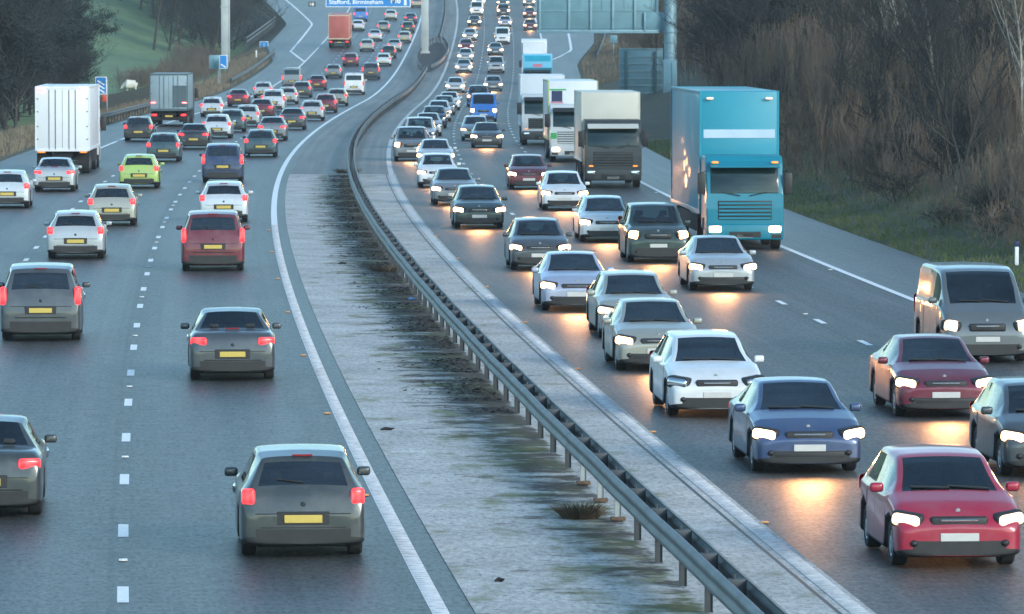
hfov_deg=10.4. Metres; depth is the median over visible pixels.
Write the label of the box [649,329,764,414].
car
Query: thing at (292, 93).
hatchback car
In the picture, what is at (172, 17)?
bare tree
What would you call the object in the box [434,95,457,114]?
hatchback car
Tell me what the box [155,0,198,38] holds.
bare tree
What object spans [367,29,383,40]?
saloon car
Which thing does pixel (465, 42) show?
hatchback car
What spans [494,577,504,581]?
road scrap
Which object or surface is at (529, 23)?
hatchback car
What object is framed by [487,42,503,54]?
saloon car
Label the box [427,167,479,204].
saloon car
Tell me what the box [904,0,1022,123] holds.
bare tree
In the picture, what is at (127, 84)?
sheep
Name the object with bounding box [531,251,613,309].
saloon car
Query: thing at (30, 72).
bare tree
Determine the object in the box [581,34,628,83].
island dry grass
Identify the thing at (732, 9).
evergreen tree
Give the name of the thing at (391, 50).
hatchback car
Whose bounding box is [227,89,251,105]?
saloon car
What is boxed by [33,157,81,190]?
saloon car
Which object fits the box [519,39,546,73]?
lorry
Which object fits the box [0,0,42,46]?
bare tree
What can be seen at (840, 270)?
shoulder line
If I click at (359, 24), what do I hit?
estate car
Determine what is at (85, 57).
bare tree
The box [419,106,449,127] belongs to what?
hatchback car
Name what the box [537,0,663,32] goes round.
gantry sign
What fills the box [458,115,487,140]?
hatchback car
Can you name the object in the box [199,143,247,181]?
car
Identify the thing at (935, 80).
bare tree
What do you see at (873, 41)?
bare tree
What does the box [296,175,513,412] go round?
leaf litter
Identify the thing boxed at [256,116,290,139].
saloon car
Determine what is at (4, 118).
bare tree
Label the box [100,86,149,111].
timber fence
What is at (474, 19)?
saloon car
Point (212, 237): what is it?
car
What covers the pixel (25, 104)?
evergreen tree
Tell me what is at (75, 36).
bare tree
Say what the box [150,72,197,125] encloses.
lorry
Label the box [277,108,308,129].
saloon car
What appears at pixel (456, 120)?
lane line
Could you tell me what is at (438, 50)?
island bed
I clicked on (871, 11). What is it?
birch tree
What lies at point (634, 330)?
saloon car
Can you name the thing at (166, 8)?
bare tree
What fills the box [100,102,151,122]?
guard rail
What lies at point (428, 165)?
hatchback car
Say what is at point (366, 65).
rear window
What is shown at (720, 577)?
crash barrier
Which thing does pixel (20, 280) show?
rear window
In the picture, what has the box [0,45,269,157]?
verge dry grass
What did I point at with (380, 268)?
dead weed
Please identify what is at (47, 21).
bare tree
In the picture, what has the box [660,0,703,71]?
bare tree
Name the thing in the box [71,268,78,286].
side window
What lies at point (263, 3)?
evergreen tree
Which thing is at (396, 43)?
saloon car
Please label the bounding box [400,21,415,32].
hatchback car
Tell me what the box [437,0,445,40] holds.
crash barrier
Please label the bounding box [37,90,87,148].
rear door
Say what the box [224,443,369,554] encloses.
hatchback car
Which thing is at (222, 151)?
rear window
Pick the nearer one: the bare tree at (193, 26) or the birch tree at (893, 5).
the birch tree at (893, 5)
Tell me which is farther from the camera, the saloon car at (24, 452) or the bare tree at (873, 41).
the bare tree at (873, 41)
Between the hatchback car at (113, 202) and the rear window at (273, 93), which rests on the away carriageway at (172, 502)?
the hatchback car at (113, 202)
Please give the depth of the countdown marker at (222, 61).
559.49 m
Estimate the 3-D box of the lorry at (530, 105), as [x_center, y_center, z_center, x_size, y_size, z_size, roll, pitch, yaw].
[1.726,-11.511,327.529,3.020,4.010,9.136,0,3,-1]
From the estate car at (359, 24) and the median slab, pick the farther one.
the estate car at (359, 24)
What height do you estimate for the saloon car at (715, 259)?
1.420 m
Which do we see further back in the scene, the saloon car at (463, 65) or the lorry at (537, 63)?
the saloon car at (463, 65)
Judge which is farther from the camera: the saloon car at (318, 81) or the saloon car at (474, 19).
the saloon car at (474, 19)
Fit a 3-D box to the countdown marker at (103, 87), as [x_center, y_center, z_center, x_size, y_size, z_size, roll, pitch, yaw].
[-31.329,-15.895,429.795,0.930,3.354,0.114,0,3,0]
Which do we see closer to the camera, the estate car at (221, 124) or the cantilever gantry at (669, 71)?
the estate car at (221, 124)
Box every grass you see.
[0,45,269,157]
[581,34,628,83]
[647,138,1023,292]
[665,76,1023,247]
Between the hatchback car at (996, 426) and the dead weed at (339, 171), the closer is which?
the hatchback car at (996, 426)
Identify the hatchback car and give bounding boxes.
[0,169,36,207]
[85,183,141,224]
[117,154,163,187]
[123,116,157,140]
[145,132,184,160]
[199,97,226,116]
[221,109,248,131]
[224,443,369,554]
[237,104,263,125]
[242,129,280,156]
[253,82,274,97]
[280,87,300,103]
[298,100,326,120]
[313,94,339,112]
[324,64,343,77]
[342,53,359,65]
[359,39,375,50]
[375,53,392,65]
[376,21,390,31]
[380,45,397,57]
[396,31,412,42]
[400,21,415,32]
[414,153,460,186]
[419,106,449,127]
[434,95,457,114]
[444,77,465,92]
[456,48,473,61]
[457,38,474,50]
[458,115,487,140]
[483,75,503,90]
[498,16,512,26]
[503,217,572,268]
[504,154,551,188]
[522,19,536,29]
[523,0,534,5]
[536,170,589,209]
[859,444,1023,564]
[969,376,1023,474]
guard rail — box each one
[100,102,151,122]
[230,49,275,84]
[245,3,275,47]
[595,33,604,59]
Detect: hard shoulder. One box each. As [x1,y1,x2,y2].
[0,0,348,180]
[530,0,1023,304]
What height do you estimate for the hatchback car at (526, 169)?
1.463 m
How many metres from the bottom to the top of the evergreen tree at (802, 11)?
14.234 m
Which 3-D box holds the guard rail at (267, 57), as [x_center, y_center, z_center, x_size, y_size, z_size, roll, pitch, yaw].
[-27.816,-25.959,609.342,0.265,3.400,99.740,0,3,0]
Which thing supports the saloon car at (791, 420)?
on the oncoming carriageway at (810, 514)
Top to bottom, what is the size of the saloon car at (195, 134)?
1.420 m
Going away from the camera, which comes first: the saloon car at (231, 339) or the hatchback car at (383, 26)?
the saloon car at (231, 339)
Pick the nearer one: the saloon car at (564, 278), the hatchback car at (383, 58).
the saloon car at (564, 278)
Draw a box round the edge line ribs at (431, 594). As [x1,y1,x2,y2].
[272,225,448,612]
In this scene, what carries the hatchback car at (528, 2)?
on the oncoming carriageway at (810, 514)
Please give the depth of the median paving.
385.10 m
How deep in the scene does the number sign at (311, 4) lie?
663.24 m
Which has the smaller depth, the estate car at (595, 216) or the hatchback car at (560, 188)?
the estate car at (595, 216)
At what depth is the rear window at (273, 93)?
436.41 m
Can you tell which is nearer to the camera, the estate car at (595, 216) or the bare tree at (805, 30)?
the estate car at (595, 216)
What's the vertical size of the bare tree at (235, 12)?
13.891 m
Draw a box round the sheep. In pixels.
[120,80,137,90]
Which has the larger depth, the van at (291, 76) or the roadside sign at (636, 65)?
the van at (291, 76)
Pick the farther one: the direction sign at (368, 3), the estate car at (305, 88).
the direction sign at (368, 3)
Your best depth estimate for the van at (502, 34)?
696.00 m
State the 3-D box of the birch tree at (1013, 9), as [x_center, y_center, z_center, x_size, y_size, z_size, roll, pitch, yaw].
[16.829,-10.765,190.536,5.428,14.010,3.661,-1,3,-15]
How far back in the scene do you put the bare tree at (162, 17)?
732.37 m
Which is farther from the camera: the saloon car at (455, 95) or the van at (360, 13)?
the van at (360, 13)
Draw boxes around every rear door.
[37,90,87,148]
[151,76,186,108]
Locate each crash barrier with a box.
[347,66,787,613]
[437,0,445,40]
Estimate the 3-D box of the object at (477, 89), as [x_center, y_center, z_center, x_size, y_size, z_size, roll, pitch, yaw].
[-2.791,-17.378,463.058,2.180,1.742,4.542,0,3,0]
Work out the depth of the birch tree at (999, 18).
206.91 m
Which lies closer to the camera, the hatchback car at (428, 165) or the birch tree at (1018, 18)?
the birch tree at (1018, 18)
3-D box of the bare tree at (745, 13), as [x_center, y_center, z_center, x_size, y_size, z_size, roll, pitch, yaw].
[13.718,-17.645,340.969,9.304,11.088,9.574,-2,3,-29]
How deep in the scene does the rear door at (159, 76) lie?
377.86 m
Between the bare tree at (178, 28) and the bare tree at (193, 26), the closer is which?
the bare tree at (178, 28)
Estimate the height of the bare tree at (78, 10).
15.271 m
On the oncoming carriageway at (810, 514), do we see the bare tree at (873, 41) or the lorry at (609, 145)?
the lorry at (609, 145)
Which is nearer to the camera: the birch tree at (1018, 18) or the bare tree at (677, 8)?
the birch tree at (1018, 18)
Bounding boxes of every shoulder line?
[31,7,350,181]
[528,5,913,300]
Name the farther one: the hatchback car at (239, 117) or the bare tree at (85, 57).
the bare tree at (85, 57)
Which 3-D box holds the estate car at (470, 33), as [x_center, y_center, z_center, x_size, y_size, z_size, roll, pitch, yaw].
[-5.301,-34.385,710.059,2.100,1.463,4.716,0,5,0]
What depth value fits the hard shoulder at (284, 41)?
677.35 m
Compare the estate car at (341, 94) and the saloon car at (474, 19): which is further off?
the saloon car at (474, 19)
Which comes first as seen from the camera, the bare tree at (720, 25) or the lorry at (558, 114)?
the lorry at (558, 114)
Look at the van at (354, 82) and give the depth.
522.83 m
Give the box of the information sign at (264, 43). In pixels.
[260,41,267,46]
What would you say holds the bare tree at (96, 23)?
on the ground at (656, 112)
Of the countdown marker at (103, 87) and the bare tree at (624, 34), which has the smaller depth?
the countdown marker at (103, 87)
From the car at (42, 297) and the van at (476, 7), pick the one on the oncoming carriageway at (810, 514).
the van at (476, 7)
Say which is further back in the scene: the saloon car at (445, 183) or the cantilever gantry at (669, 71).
the cantilever gantry at (669, 71)
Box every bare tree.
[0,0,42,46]
[0,0,80,129]
[0,0,85,124]
[0,41,52,107]
[4,0,80,120]
[13,0,68,120]
[34,5,93,85]
[35,6,111,83]
[57,2,95,21]
[60,0,116,82]
[136,0,173,20]
[145,0,237,53]
[147,0,220,43]
[151,0,162,49]
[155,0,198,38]
[165,0,184,50]
[167,0,209,43]
[174,0,265,50]
[174,4,244,41]
[194,0,255,44]
[194,0,262,47]
[205,0,290,47]
[230,0,281,49]
[615,33,653,47]
[632,0,683,56]
[643,0,754,85]
[659,0,689,26]
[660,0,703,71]
[660,0,805,86]
[679,0,760,85]
[787,0,898,49]
[832,0,963,115]
[833,0,921,130]
[833,0,1006,193]
[835,0,981,106]
[872,0,965,132]
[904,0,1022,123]
[905,0,1023,197]
[940,0,1023,94]
[999,1,1022,124]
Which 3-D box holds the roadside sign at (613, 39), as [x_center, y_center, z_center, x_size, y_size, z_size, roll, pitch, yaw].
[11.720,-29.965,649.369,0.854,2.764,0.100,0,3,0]
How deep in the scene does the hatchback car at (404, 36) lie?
699.63 m
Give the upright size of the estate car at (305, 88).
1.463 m
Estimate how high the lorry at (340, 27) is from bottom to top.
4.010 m
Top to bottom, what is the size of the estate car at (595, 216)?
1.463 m
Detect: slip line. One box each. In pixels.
[286,0,312,60]
[552,33,571,59]
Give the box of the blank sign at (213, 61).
[209,55,218,83]
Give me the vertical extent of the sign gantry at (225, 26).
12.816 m
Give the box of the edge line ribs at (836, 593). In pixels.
[482,294,870,613]
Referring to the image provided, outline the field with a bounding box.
[0,0,248,126]
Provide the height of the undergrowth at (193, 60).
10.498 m
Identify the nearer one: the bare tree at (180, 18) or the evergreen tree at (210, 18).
the evergreen tree at (210, 18)
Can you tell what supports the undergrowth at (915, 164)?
on the ground at (656, 112)
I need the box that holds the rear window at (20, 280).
[11,272,68,289]
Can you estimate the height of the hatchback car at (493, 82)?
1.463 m
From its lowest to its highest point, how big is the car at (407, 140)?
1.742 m
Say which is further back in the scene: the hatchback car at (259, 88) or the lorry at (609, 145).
the hatchback car at (259, 88)
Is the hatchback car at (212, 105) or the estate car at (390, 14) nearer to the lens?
the hatchback car at (212, 105)
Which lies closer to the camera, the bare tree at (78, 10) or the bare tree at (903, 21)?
the bare tree at (903, 21)
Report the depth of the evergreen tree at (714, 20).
468.08 m
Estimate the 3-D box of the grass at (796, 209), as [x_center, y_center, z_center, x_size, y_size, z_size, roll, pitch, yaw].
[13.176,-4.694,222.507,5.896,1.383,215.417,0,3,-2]
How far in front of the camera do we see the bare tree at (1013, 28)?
221.31 m
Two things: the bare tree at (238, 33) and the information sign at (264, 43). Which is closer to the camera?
the information sign at (264, 43)
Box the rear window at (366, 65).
[364,64,376,67]
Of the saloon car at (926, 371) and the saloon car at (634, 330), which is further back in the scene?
the saloon car at (634, 330)
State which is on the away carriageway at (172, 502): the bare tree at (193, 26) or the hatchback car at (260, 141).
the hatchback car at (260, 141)
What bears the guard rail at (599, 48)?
on the ground at (656, 112)
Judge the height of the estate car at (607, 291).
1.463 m
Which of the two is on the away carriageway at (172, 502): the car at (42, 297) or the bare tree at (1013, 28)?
the car at (42, 297)
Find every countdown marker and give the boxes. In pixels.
[95,77,107,111]
[219,55,226,68]
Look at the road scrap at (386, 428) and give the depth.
100.83 m
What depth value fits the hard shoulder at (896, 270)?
185.53 m
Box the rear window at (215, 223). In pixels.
[190,217,235,229]
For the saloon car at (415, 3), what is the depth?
852.39 m
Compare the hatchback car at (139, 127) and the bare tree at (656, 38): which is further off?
the bare tree at (656, 38)
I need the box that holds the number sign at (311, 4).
[308,2,315,6]
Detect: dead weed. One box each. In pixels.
[330,168,362,172]
[365,264,396,271]
[548,501,609,519]
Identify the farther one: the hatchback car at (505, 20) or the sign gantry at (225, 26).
the hatchback car at (505, 20)
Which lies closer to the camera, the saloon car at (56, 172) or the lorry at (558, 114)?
the saloon car at (56, 172)
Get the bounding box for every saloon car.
[0,414,56,513]
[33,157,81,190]
[177,123,213,147]
[180,307,280,378]
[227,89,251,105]
[251,99,276,115]
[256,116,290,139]
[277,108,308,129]
[307,75,328,89]
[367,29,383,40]
[386,39,402,50]
[403,13,417,22]
[411,0,420,7]
[414,139,456,162]
[416,112,444,135]
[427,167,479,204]
[440,92,461,109]
[454,59,473,72]
[467,15,481,25]
[468,122,504,147]
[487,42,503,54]
[497,0,508,5]
[522,7,536,17]
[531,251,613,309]
[602,297,701,369]
[678,235,756,289]
[728,376,864,470]
[869,333,992,415]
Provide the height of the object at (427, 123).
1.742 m
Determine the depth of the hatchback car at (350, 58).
624.94 m
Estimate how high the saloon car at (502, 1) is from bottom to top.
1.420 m
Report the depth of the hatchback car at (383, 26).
740.27 m
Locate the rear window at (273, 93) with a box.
[265,91,280,95]
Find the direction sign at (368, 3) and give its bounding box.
[326,0,410,6]
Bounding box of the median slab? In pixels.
[285,174,875,613]
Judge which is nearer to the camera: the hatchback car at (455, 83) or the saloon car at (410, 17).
the hatchback car at (455, 83)
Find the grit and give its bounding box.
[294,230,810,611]
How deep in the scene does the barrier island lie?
644.74 m
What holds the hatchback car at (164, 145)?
on the away carriageway at (172, 502)
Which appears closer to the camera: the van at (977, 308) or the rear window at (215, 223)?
the van at (977, 308)
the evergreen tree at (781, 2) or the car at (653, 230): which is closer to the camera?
the car at (653, 230)
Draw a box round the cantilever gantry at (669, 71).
[663,0,677,93]
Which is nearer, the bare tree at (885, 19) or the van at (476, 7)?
the bare tree at (885, 19)
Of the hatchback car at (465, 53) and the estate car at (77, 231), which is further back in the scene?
the hatchback car at (465, 53)
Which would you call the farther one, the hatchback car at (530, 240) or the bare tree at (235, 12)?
the bare tree at (235, 12)
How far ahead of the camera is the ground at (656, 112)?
217.46 m
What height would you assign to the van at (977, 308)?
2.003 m
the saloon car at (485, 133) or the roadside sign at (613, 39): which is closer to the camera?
the saloon car at (485, 133)
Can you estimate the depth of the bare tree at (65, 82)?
414.84 m
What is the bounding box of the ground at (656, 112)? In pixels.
[0,0,1023,292]
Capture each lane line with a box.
[23,7,371,260]
[117,7,396,601]
[453,13,514,214]
[507,30,871,344]
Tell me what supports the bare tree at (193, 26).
on the ground at (656, 112)
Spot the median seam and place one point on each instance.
(731, 522)
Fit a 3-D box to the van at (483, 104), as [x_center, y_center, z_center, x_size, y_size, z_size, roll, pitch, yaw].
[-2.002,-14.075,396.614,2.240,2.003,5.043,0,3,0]
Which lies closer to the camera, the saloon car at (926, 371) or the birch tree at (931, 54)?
the saloon car at (926, 371)
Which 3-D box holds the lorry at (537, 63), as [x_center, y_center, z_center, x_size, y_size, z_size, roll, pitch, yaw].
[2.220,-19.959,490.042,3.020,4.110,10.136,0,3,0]
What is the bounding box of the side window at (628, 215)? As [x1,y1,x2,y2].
[625,207,629,223]
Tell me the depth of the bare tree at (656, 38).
483.69 m
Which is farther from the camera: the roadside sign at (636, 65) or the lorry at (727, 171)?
the roadside sign at (636, 65)
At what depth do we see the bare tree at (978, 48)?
223.71 m
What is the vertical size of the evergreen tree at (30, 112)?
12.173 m
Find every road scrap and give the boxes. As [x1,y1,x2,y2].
[380,427,393,429]
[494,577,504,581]
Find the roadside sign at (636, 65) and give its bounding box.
[619,48,662,93]
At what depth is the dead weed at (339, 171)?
265.77 m
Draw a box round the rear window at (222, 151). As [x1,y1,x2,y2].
[208,147,236,155]
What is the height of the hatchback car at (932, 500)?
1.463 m
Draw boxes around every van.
[282,67,304,86]
[343,73,366,94]
[353,7,368,20]
[468,93,499,121]
[469,1,483,15]
[493,27,510,43]
[914,262,1023,360]
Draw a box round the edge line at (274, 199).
[271,16,449,613]
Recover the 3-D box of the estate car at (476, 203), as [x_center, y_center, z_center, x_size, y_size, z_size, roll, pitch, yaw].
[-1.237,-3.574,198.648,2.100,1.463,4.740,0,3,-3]
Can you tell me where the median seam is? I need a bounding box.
[386,174,841,613]
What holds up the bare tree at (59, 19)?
on the ground at (656, 112)
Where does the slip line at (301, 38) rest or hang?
on the hard shoulder at (284, 41)
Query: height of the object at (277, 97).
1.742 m
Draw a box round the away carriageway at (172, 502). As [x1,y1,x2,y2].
[0,0,475,613]
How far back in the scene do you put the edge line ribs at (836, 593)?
91.98 m
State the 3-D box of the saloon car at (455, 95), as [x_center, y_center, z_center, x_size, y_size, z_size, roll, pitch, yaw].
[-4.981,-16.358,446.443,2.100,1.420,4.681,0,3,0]
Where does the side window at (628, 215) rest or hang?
in the car at (653, 230)
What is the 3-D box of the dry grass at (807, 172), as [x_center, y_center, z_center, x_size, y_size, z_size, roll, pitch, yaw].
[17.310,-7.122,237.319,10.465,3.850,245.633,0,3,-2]
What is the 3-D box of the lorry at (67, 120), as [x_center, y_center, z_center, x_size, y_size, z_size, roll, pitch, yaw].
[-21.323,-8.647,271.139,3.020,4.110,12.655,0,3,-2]
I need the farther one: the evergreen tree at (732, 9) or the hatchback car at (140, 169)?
the evergreen tree at (732, 9)
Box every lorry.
[35,84,105,172]
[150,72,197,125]
[328,13,353,47]
[517,74,564,144]
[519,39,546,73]
[522,54,551,73]
[543,79,597,161]
[574,90,647,186]
[671,86,791,247]
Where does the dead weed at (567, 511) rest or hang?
on the median slab
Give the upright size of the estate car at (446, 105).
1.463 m
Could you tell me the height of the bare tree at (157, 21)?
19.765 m
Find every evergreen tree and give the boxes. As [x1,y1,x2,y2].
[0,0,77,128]
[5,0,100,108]
[22,7,75,112]
[23,1,73,114]
[25,0,70,113]
[49,0,97,83]
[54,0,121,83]
[186,1,237,44]
[220,0,268,41]
[684,0,833,40]
[686,2,748,46]
[726,0,814,50]
[765,0,826,31]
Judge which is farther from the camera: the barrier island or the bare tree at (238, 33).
the bare tree at (238, 33)
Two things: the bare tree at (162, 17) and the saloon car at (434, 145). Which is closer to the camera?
the saloon car at (434, 145)
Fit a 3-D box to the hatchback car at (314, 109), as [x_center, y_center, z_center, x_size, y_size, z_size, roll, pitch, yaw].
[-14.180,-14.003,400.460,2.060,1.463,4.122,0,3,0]
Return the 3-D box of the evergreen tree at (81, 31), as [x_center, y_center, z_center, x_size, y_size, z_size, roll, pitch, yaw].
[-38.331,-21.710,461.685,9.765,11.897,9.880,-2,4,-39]
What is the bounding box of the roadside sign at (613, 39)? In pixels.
[610,35,616,53]
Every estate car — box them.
[44,210,111,257]
[195,180,252,221]
[201,114,235,137]
[291,81,313,96]
[325,88,350,105]
[352,20,365,30]
[383,9,397,19]
[424,100,453,120]
[448,184,506,227]
[462,28,477,39]
[572,195,625,240]
[586,269,676,337]
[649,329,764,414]
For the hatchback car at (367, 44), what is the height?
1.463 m
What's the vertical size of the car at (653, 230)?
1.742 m
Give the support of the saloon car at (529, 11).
on the oncoming carriageway at (810, 514)
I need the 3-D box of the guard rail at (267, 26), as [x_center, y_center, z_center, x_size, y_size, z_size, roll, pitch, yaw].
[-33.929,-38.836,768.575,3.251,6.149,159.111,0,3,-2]
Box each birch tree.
[842,0,900,40]
[863,0,910,110]
[895,0,936,111]
[973,0,1023,64]
[983,0,1023,70]
[996,0,1023,193]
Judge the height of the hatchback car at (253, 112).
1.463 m
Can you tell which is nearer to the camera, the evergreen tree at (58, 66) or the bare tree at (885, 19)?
the bare tree at (885, 19)
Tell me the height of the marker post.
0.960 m
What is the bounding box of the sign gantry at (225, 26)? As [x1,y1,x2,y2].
[220,0,429,66]
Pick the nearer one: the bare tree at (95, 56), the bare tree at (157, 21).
the bare tree at (95, 56)
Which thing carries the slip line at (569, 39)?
on the hard shoulder at (896, 270)
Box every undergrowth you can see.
[108,1,881,93]
[732,0,1023,248]
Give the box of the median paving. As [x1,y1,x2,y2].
[290,0,458,173]
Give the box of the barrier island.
[417,36,448,71]
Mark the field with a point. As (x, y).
(133, 37)
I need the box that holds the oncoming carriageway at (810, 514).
[392,0,1023,613]
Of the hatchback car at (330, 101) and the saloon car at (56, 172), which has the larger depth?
the hatchback car at (330, 101)
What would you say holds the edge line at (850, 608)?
on the oncoming carriageway at (810, 514)
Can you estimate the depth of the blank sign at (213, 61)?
560.49 m
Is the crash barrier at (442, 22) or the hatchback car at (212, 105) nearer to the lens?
the hatchback car at (212, 105)
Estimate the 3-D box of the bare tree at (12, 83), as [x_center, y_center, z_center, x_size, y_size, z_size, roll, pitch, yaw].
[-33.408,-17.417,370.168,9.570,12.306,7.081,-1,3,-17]
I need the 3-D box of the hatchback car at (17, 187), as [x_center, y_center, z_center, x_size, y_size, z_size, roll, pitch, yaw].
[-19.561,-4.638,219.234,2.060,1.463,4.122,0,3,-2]
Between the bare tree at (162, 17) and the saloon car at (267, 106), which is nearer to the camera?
the saloon car at (267, 106)
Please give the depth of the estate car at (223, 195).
202.37 m
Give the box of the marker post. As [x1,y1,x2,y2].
[1015,241,1018,264]
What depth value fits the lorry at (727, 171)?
180.61 m
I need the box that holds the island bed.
[419,42,446,71]
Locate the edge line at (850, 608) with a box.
[386,0,868,613]
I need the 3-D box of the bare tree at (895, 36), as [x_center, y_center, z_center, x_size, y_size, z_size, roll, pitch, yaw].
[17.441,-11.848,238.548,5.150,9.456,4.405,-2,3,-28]
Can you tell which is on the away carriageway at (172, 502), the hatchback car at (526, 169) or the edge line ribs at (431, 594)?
the edge line ribs at (431, 594)
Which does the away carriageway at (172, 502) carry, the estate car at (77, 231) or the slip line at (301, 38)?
the estate car at (77, 231)
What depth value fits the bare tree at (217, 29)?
706.86 m
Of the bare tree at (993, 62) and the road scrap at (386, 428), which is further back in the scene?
the bare tree at (993, 62)
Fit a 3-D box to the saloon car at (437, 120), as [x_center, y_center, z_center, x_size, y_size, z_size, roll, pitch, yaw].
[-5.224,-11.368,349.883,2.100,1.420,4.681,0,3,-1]

